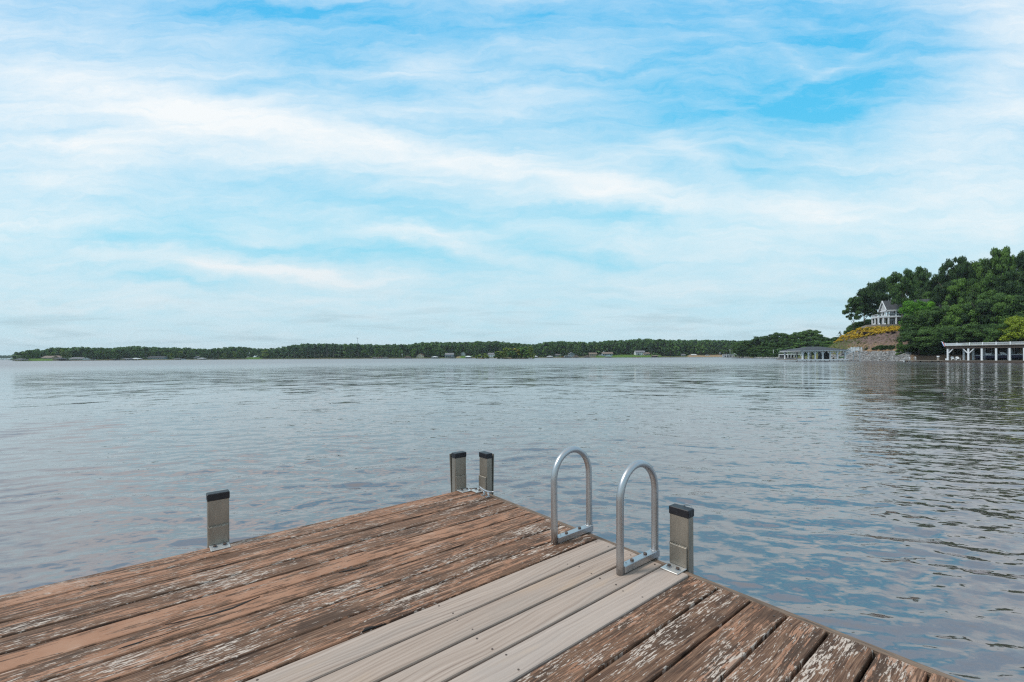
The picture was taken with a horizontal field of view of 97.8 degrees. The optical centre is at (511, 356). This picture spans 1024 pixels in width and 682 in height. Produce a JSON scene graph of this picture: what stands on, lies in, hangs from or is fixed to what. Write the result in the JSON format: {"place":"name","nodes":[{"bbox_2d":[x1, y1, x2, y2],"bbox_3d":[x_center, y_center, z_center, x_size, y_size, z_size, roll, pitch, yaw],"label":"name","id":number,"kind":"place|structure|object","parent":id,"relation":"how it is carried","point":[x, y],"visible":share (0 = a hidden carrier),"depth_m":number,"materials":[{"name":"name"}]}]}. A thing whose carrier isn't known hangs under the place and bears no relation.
{"place":"outdoors","nodes":[
{"label":"outdoors","id":0,"kind":"place"},
{"bbox_2d":[0,349,809,360],"bbox_3d":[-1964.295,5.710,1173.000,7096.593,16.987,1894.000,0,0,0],"label":"ground","id":1,"kind":"structure","parent":0,"point":[597,356],"depth_m":586.12,"materials":[{"name":"plant"}]},
{"bbox_2d":[41,356,58,359],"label":"house","id":2,"kind":"structure","parent":1,"relation":"on","point":[48,357],"depth_m":514.88,"materials":[{"name":"beige"}]},
{"bbox_2d":[59,350,71,359],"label":"broad tree","id":3,"kind":"object","parent":1,"relation":"on","point":[63,355],"visible":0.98,"depth_m":502.55,"materials":[{"name":"green plant"}]},
{"bbox_2d":[69,357,90,359],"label":"house","id":4,"kind":"structure","parent":1,"relation":"on","point":[79,358],"depth_m":515.02,"materials":[{"name":"white paint"}]},
{"bbox_2d":[88,348,96,358],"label":"broad tree","id":5,"kind":"object","parent":1,"relation":"on","point":[92,356],"visible":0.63,"depth_m":537.86,"materials":[{"name":"green plant"}]},
{"bbox_2d":[147,356,168,358],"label":"house","id":6,"kind":"structure","parent":1,"relation":"on","point":[157,357],"depth_m":572.90,"materials":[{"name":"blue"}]},
{"bbox_2d":[163,348,172,355],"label":"broad tree","id":7,"kind":"object","parent":1,"relation":"on","point":[166,353],"visible":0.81,"depth_m":594.64,"materials":[{"name":"green plant"}]},
{"bbox_2d":[296,347,306,356],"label":"broad tree","id":8,"kind":"object","parent":1,"relation":"on","point":[300,351],"visible":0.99,"depth_m":651.99,"materials":[{"name":"green plant"}]},
{"bbox_2d":[343,344,350,357],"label":"broad tree","id":9,"kind":"object","parent":1,"relation":"on","point":[345,347],"visible":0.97,"depth_m":654.04,"materials":[{"name":"green plant"}]},
{"bbox_2d":[409,344,417,357],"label":"broad tree","id":10,"kind":"object","parent":1,"relation":"on","point":[411,346],"visible":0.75,"depth_m":629.33,"materials":[{"name":"green plant"}]},
{"bbox_2d":[0,338,831,359],"bbox_3d":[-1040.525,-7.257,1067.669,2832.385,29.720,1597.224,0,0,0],"label":"woods","id":11,"kind":"object","parent":1,"relation":"on","point":[645,342],"visible":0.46,"depth_m":624.01,"materials":[{"name":"green plant"}]},
{"bbox_2d":[423,346,432,357],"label":"broad tree","id":12,"kind":"object","parent":1,"relation":"on","point":[427,351],"visible":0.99,"depth_m":608.57,"materials":[{"name":"green plant"}]},
{"bbox_2d":[445,342,455,352],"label":"broad tree","id":13,"kind":"object","parent":1,"relation":"on","point":[449,346],"visible":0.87,"depth_m":626.83,"materials":[{"name":"green plant"}]},
{"bbox_2d":[471,345,481,355],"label":"broad tree","id":14,"kind":"object","parent":1,"relation":"on","point":[478,349],"visible":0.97,"depth_m":607.13,"materials":[{"name":"green plant"}]},
{"bbox_2d":[546,345,554,355],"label":"broad tree","id":15,"kind":"object","parent":1,"relation":"on","point":[550,352],"visible":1,"depth_m":604.08,"materials":[{"name":"green plant"}]},
{"bbox_2d":[573,344,578,355],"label":"broad tree","id":16,"kind":"object","parent":1,"relation":"on","point":[576,348],"visible":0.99,"depth_m":590.54,"materials":[{"name":"green plant"}]},
{"bbox_2d":[601,351,612,356],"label":"house","id":17,"kind":"structure","parent":1,"relation":"on","point":[603,353],"depth_m":582.89,"materials":[{"name":"blue"}]},
{"bbox_2d":[658,340,672,355],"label":"broad tree","id":18,"kind":"object","parent":1,"relation":"on","point":[662,343],"visible":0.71,"depth_m":584.03,"materials":[{"name":"green plant"}]},
{"bbox_2d":[665,343,674,355],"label":"broad tree","id":19,"kind":"object","parent":1,"relation":"on","point":[669,348],"visible":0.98,"depth_m":571.26,"materials":[{"name":"green plant"}]},
{"bbox_2d":[685,342,694,352],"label":"broad tree","id":20,"kind":"object","parent":1,"relation":"on","point":[690,349],"visible":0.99,"depth_m":591.89,"materials":[{"name":"green plant"}]},
{"bbox_2d":[694,342,707,353],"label":"broad tree","id":21,"kind":"object","parent":1,"relation":"on","point":[702,348],"visible":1,"depth_m":581.43,"materials":[{"name":"green plant"}]},
{"bbox_2d":[710,342,720,351],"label":"broad tree","id":22,"kind":"object","parent":1,"relation":"on","point":[717,347],"visible":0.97,"depth_m":590.93,"materials":[{"name":"green plant"}]},
{"bbox_2d":[720,345,730,353],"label":"broad tree","id":23,"kind":"object","parent":1,"relation":"on","point":[727,347],"visible":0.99,"depth_m":572.21,"materials":[{"name":"green plant"}]},
{"bbox_2d":[730,342,747,357],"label":"headland tree","id":24,"kind":"object","parent":1,"relation":"on","point":[733,346],"visible":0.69,"depth_m":348.43,"materials":[{"name":"green plant"}]},
{"bbox_2d":[736,346,749,355],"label":"headland tree","id":25,"kind":"object","parent":1,"relation":"on","point":[741,349],"visible":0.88,"depth_m":336.63,"materials":[{"name":"green plant"}]},
{"bbox_2d":[743,340,756,351],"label":"headland tree","id":26,"kind":"object","parent":1,"relation":"on","point":[749,343],"visible":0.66,"depth_m":346.83,"materials":[{"name":"green plant"}]},
{"bbox_2d":[751,336,769,346],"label":"headland tree","id":27,"kind":"object","parent":1,"relation":"on","point":[759,340],"visible":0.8,"depth_m":342.21,"materials":[{"name":"green plant"}]},
{"bbox_2d":[753,346,773,351],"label":"headland tree","id":28,"kind":"object","parent":1,"relation":"on","point":[758,348],"visible":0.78,"depth_m":316.80,"materials":[{"name":"green plant"}]},
{"bbox_2d":[768,342,781,349],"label":"headland tree","id":29,"kind":"object","parent":1,"relation":"on","point":[774,345],"visible":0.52,"depth_m":316.11,"materials":[{"name":"green plant"}]},
{"bbox_2d":[770,332,787,342],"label":"headland tree","id":30,"kind":"object","parent":1,"relation":"on","point":[782,338],"visible":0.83,"depth_m":328.11,"materials":[{"name":"green plant"}]},
{"bbox_2d":[780,341,800,348],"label":"headland tree","id":31,"kind":"object","parent":1,"relation":"on","point":[784,344],"visible":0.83,"depth_m":303.79,"materials":[{"name":"green plant"}]},
{"bbox_2d":[779,352,801,357],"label":"boathouse","id":32,"kind":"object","parent":1,"relation":"on","point":[787,355],"visible":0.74,"depth_m":266.50,"materials":[{"name":"grey wood"}]},
{"bbox_2d":[788,332,803,340],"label":"headland tree","id":33,"kind":"object","parent":1,"relation":"on","point":[796,334],"visible":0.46,"depth_m":323.40,"materials":[{"name":"green plant"}]},
{"bbox_2d":[790,343,808,347],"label":"headland tree","id":34,"kind":"object","parent":1,"relation":"on","point":[797,345],"visible":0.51,"depth_m":299.01,"materials":[{"name":"green plant"}]},
{"bbox_2d":[795,332,809,341],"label":"headland tree","id":35,"kind":"object","parent":1,"relation":"on","point":[805,338],"visible":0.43,"depth_m":318.70,"materials":[{"name":"green plant"}]},
{"bbox_2d":[799,329,820,342],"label":"headland tree","id":36,"kind":"object","parent":1,"relation":"on","point":[810,333],"visible":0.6,"depth_m":315.20,"materials":[{"name":"green plant"}]},
{"bbox_2d":[804,342,819,346],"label":"headland tree","id":37,"kind":"object","parent":1,"relation":"on","point":[810,344],"visible":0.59,"depth_m":293.51,"materials":[{"name":"green plant"}]},
{"bbox_2d":[810,333,824,341],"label":"headland tree","id":38,"kind":"object","parent":1,"relation":"on","point":[817,335],"visible":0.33,"depth_m":307.97,"materials":[{"name":"green plant"}]},
{"bbox_2d":[815,341,829,346],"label":"headland tree","id":39,"kind":"object","parent":1,"relation":"on","point":[820,344],"visible":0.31,"depth_m":288.77,"materials":[{"name":"green plant"}]},
{"bbox_2d":[815,337,834,340],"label":"headland tree","id":40,"kind":"object","parent":1,"relation":"on","point":[822,339],"visible":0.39,"depth_m":298.63,"materials":[{"name":"green plant"}]},
{"bbox_2d":[0,357,1023,681],"bbox_3d":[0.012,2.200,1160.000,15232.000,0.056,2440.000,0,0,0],"label":"water","id":41,"kind":"structure","parent":0,"point":[878,503],"depth_m":9.30,"materials":[{"name":"grey liquid"}]},
{"bbox_2d":[0,488,965,681],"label":"dock","id":42,"kind":"object","parent":41,"relation":"in","point":[458,586],"visible":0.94,"depth_m":2.40,"materials":[{"name":"wood"}]},
{"bbox_2d":[206,489,230,551],"bbox_3d":[-2.178,2.018,3.330,0.143,1.988,0.195,0,0,-39],"label":"dock post","id":43,"kind":"object","parent":42,"relation":"attached to","point":[217,520],"visible":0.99,"depth_m":3.34,"materials":[{"name":"metal"}]},
{"bbox_2d":[449,451,470,492],"bbox_3d":[-0.530,2.009,4.697,0.146,1.988,0.230,0,0,-39],"label":"dock post","id":44,"kind":"object","parent":42,"relation":"attached to","point":[458,470],"visible":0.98,"depth_m":4.70,"materials":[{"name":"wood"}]},
{"bbox_2d":[471,451,493,494],"bbox_3d":[-0.308,2.008,4.686,0.230,1.988,0.146,0,0,-39],"label":"dock post","id":45,"kind":"object","parent":42,"relation":"attached to","point":[486,475],"visible":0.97,"depth_m":4.67,"materials":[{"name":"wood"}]},
{"bbox_2d":[479,486,493,497],"bbox_3d":[-0.266,1.362,4.469,0.049,0.079,0.253,0,0,-39],"label":"dock cleat","id":46,"kind":"object","parent":42,"relation":"on","point":[484,491],"visible":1,"depth_m":4.47,"materials":[{"name":"metal"}]},
{"bbox_2d":[551,446,659,575],"bbox_3d":[0.670,1.696,3.232,0.469,2.001,0.656,0,0,-39],"label":"swim ladder","id":47,"kind":"object","parent":42,"relation":"attached to","point":[623,567],"visible":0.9,"depth_m":3.09,"materials":[{"name":"metal"}]},
{"bbox_2d":[660,503,693,574],"bbox_3d":[1.096,1.991,2.951,0.212,2.005,0.143,0,0,-39],"label":"dock post","id":48,"kind":"object","parent":42,"relation":"attached to","point":[681,541],"visible":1,"depth_m":2.94,"materials":[{"name":"metal"}]},
{"bbox_2d":[776,347,849,360],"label":"boathouse","id":49,"kind":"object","parent":41,"relation":"in","point":[824,353],"visible":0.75,"depth_m":151.13,"materials":[{"name":"wood"}]},
{"bbox_2d":[904,360,941,361],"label":"jetty","id":50,"kind":"object","parent":41,"relation":"in","point":[922,360],"visible":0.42,"depth_m":121.50,"materials":[{"name":"grey wood"}]},
{"bbox_2d":[942,341,1023,362],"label":"boathouse","id":51,"kind":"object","parent":41,"relation":"in","point":[998,349],"visible":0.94,"depth_m":110.98,"materials":[{"name":"grey wood"}]},
{"bbox_2d":[974,352,1022,359],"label":"speedboat","id":52,"kind":"object","parent":51,"relation":"in","point":[991,356],"visible":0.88,"depth_m":109.18,"materials":[{"name":"white paint"}]},
{"bbox_2d":[0,0,1023,358],"label":"sky","id":53,"kind":"structure","parent":0,"point":[201,174],"materials":[{"name":"blue"}]},
{"bbox_2d":[805,326,986,361],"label":"hill","id":54,"kind":"structure","parent":0,"point":[844,343],"depth_m":165.07,"materials":[{"name":"soil"}]},
{"bbox_2d":[843,327,855,333],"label":"shrub","id":55,"kind":"object","parent":54,"relation":"on","point":[848,329],"visible":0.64,"depth_m":190.16,"materials":[{"name":"green plant"}]},
{"bbox_2d":[841,347,861,360],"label":"stairway","id":56,"kind":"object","parent":54,"relation":"on","point":[852,350],"visible":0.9,"depth_m":151.98,"materials":[{"name":"grey wood"}]},
{"bbox_2d":[842,297,863,324],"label":"hill tree","id":57,"kind":"object","parent":54,"relation":"on","point":[853,302],"visible":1,"depth_m":186.95,"materials":[{"name":"green plant"}]},
{"bbox_2d":[852,321,864,327],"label":"shrub","id":58,"kind":"object","parent":54,"relation":"on","point":[859,324],"visible":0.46,"depth_m":191.41,"materials":[{"name":"green plant"}]},
{"bbox_2d":[850,286,880,325],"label":"hill tree","id":59,"kind":"object","parent":54,"relation":"on","point":[866,295],"visible":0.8,"depth_m":189.00,"materials":[{"name":"green plant"}]},
{"bbox_2d":[833,325,900,342],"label":"flowers","id":60,"kind":"object","parent":54,"relation":"on","point":[883,329],"visible":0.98,"depth_m":172.37,"materials":[{"name":"plant"}]},
{"bbox_2d":[829,330,905,349],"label":"ground cover","id":61,"kind":"object","parent":54,"relation":"on","point":[865,341],"visible":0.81,"depth_m":171.03,"materials":[{"name":"brown plant"}]},
{"bbox_2d":[831,351,911,360],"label":"riprap","id":62,"kind":"object","parent":54,"relation":"on","point":[882,356],"visible":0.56,"depth_m":154.23,"materials":[{"name":"stone"}]},
{"bbox_2d":[862,279,890,316],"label":"hill tree","id":63,"kind":"object","parent":54,"relation":"on","point":[879,287],"visible":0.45,"depth_m":198.51,"materials":[{"name":"green plant"}]},
{"bbox_2d":[862,324,899,327],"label":"terrace wall","id":64,"kind":"structure","parent":54,"relation":"on","point":[880,325],"depth_m":173.47,"materials":[{"name":"beige stone"}]},
{"bbox_2d":[880,276,897,315],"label":"hill tree","id":65,"kind":"object","parent":54,"relation":"on","point":[882,279],"visible":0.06,"depth_m":208.95,"materials":[{"name":"green plant"}]},
{"bbox_2d":[895,339,904,354],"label":"evergreen tree","id":66,"kind":"object","parent":54,"relation":"on","point":[899,347],"visible":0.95,"depth_m":145.47,"materials":[{"name":"green plant"}]},
{"bbox_2d":[886,268,917,317],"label":"hill tree","id":67,"kind":"object","parent":54,"relation":"on","point":[893,279],"visible":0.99,"depth_m":169.76,"materials":[{"name":"green plant"}]},
{"bbox_2d":[894,280,919,299],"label":"hill tree","id":68,"kind":"object","parent":54,"relation":"on","point":[916,284],"visible":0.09,"depth_m":201.55,"materials":[{"name":"green plant"}]},
{"bbox_2d":[897,299,927,328],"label":"hill tree","id":69,"kind":"object","parent":54,"relation":"on","point":[909,307],"visible":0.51,"depth_m":159.40,"materials":[{"name":"green plant"}]},
{"bbox_2d":[906,344,922,352],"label":"shrub","id":70,"kind":"object","parent":54,"relation":"on","point":[913,350],"visible":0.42,"depth_m":143.52,"materials":[{"name":"green plant"}]},
{"bbox_2d":[896,313,934,342],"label":"hill tree","id":71,"kind":"object","parent":54,"relation":"on","point":[908,321],"visible":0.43,"depth_m":146.51,"materials":[{"name":"green plant"}]},
{"bbox_2d":[871,299,961,325],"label":"hilltop house","id":72,"kind":"structure","parent":54,"relation":"on","point":[888,307],"depth_m":176.49,"materials":[{"name":"grey"}]},
{"bbox_2d":[898,326,934,354],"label":"hill tree","id":73,"kind":"object","parent":54,"relation":"on","point":[909,333],"visible":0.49,"depth_m":141.01,"materials":[{"name":"green plant"}]},
{"bbox_2d":[911,286,924,298],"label":"hill tree","id":74,"kind":"object","parent":54,"relation":"on","point":[920,292],"visible":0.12,"depth_m":195.19,"materials":[{"name":"green plant"}]},
{"bbox_2d":[911,266,931,290],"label":"hill tree","id":75,"kind":"object","parent":54,"relation":"on","point":[921,275],"visible":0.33,"depth_m":202.20,"materials":[{"name":"green plant"}]},
{"bbox_2d":[913,309,937,327],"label":"hill tree","id":76,"kind":"object","parent":54,"relation":"on","point":[921,311],"visible":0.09,"depth_m":149.73,"materials":[{"name":"green plant"}]},
{"bbox_2d":[916,301,934,312],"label":"hill tree","id":77,"kind":"object","parent":54,"relation":"on","point":[930,304],"visible":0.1,"depth_m":161.13,"materials":[{"name":"green plant"}]},
{"bbox_2d":[921,291,936,298],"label":"hill tree","id":78,"kind":"object","parent":54,"relation":"on","point":[926,294],"visible":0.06,"depth_m":176.48,"materials":[{"name":"green plant"}]},
{"bbox_2d":[913,326,951,354],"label":"hill tree","id":79,"kind":"object","parent":54,"relation":"on","point":[925,338],"visible":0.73,"depth_m":135.67,"materials":[{"name":"green plant"}]},
{"bbox_2d":[919,338,951,354],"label":"shrub","id":80,"kind":"object","parent":54,"relation":"on","point":[936,349],"visible":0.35,"depth_m":134.15,"materials":[{"name":"green plant"}]},
{"bbox_2d":[924,274,947,297],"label":"hill tree","id":81,"kind":"object","parent":54,"relation":"on","point":[930,285],"visible":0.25,"depth_m":178.47,"materials":[{"name":"green plant"}]},
{"bbox_2d":[923,305,960,327],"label":"hill tree","id":82,"kind":"object","parent":54,"relation":"on","point":[937,313],"visible":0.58,"depth_m":141.82,"materials":[{"name":"green plant"}]},
{"bbox_2d":[927,281,964,325],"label":"hill tree","id":83,"kind":"object","parent":54,"relation":"on","point":[939,297],"visible":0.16,"depth_m":162.86,"materials":[{"name":"green plant"}]},
{"bbox_2d":[930,326,973,354],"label":"hill tree","id":84,"kind":"object","parent":54,"relation":"on","point":[945,333],"visible":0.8,"depth_m":129.23,"materials":[{"name":"green plant"}]},
{"bbox_2d":[938,255,974,283],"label":"hill tree","id":85,"kind":"object","parent":54,"relation":"on","point":[961,268],"visible":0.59,"depth_m":170.53,"materials":[{"name":"green plant"}]},
{"bbox_2d":[941,278,977,305],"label":"hill tree","id":86,"kind":"object","parent":54,"relation":"on","point":[954,289],"visible":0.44,"depth_m":155.88,"materials":[{"name":"green plant"}]},
{"bbox_2d":[940,303,981,326],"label":"hill tree","id":87,"kind":"object","parent":54,"relation":"on","point":[953,309],"visible":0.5,"depth_m":136.85,"materials":[{"name":"green plant"}]},
{"bbox_2d":[949,324,985,354],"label":"hill tree","id":88,"kind":"object","parent":54,"relation":"on","point":[972,331],"visible":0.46,"depth_m":126.21,"materials":[{"name":"green plant"}]},
{"bbox_2d":[954,301,996,325],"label":"hill tree","id":89,"kind":"object","parent":54,"relation":"on","point":[987,313],"visible":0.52,"depth_m":133.13,"materials":[{"name":"green plant"}]},
{"bbox_2d":[959,278,993,324],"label":"hill tree","id":90,"kind":"object","parent":54,"relation":"on","point":[971,298],"visible":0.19,"depth_m":152.08,"materials":[{"name":"green plant"}]},
{"bbox_2d":[966,258,986,281],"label":"hill tree","id":91,"kind":"object","parent":54,"relation":"on","point":[977,272],"visible":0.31,"depth_m":167.72,"materials":[{"name":"green plant"}]},
{"bbox_2d":[968,323,1002,352],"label":"hill tree","id":92,"kind":"object","parent":54,"relation":"on","point":[982,327],"visible":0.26,"depth_m":125.33,"materials":[{"name":"green plant"}]},
{"bbox_2d":[977,258,1001,282],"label":"hill tree","id":93,"kind":"object","parent":54,"relation":"on","point":[986,265],"visible":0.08,"depth_m":165.30,"materials":[{"name":"green plant"}]},
{"bbox_2d":[970,292,1012,323],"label":"hill tree","id":94,"kind":"object","parent":54,"relation":"on","point":[995,298],"visible":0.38,"depth_m":131.54,"materials":[{"name":"green plant"}]},
{"bbox_2d":[973,271,1014,297],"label":"hill tree","id":95,"kind":"object","parent":54,"relation":"on","point":[980,287],"visible":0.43,"depth_m":147.34,"materials":[{"name":"green plant"}]},
{"bbox_2d":[985,245,1016,277],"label":"hill tree","id":96,"kind":"object","parent":54,"relation":"on","point":[1002,262],"visible":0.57,"depth_m":158.51,"materials":[{"name":"green plant"}]},
{"bbox_2d":[982,323,1021,344],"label":"hill tree","id":97,"kind":"object","parent":54,"relation":"on","point":[993,332],"visible":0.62,"depth_m":121.17,"materials":[{"name":"green plant"}]},
{"bbox_2d":[983,295,1023,324],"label":"hill tree","id":98,"kind":"object","parent":54,"relation":"on","point":[996,307],"visible":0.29,"depth_m":128.83,"materials":[{"name":"green plant"}]},
{"bbox_2d":[990,269,1023,296],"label":"hill tree","id":99,"kind":"object","parent":54,"relation":"on","point":[1011,286],"visible":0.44,"depth_m":143.13,"materials":[{"name":"green plant"}]},
{"bbox_2d":[996,316,1023,343],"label":"hill tree","id":100,"kind":"object","parent":54,"relation":"on","point":[1016,324],"visible":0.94,"depth_m":117.56,"materials":[{"name":"green plant"}]},
{"bbox_2d":[998,250,1023,275],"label":"hill tree","id":101,"kind":"object","parent":54,"relation":"on","point":[1016,263],"visible":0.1,"depth_m":157.72,"materials":[{"name":"green plant"}]},
{"bbox_2d":[1000,294,1023,323],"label":"hill tree","id":102,"kind":"object","parent":54,"relation":"on","point":[1016,309],"visible":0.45,"depth_m":126.84,"materials":[{"name":"green plant"}]},
{"bbox_2d":[1008,271,1023,294],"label":"hill tree","id":103,"kind":"object","parent":54,"relation":"on","point":[1015,278],"visible":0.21,"depth_m":142.91,"materials":[{"name":"green plant"}]},
{"bbox_2d":[1014,252,1023,270],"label":"hill tree","id":104,"kind":"object","parent":54,"relation":"on","point":[1019,260],"visible":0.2,"depth_m":154.89,"materials":[{"name":"green plant"}]},
{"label":"island","id":105,"kind":"structure","parent":0,"visible":0},
{"bbox_2d":[507,349,516,357],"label":"island tree","id":106,"kind":"object","parent":105,"relation":"on","point":[511,352],"visible":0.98,"depth_m":413.09,"materials":[{"name":"green plant"}]},
{"bbox_2d":[521,346,533,357],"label":"island tree","id":107,"kind":"object","parent":105,"relation":"on","point":[531,348],"visible":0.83,"depth_m":415.13,"materials":[{"name":"green plant"}]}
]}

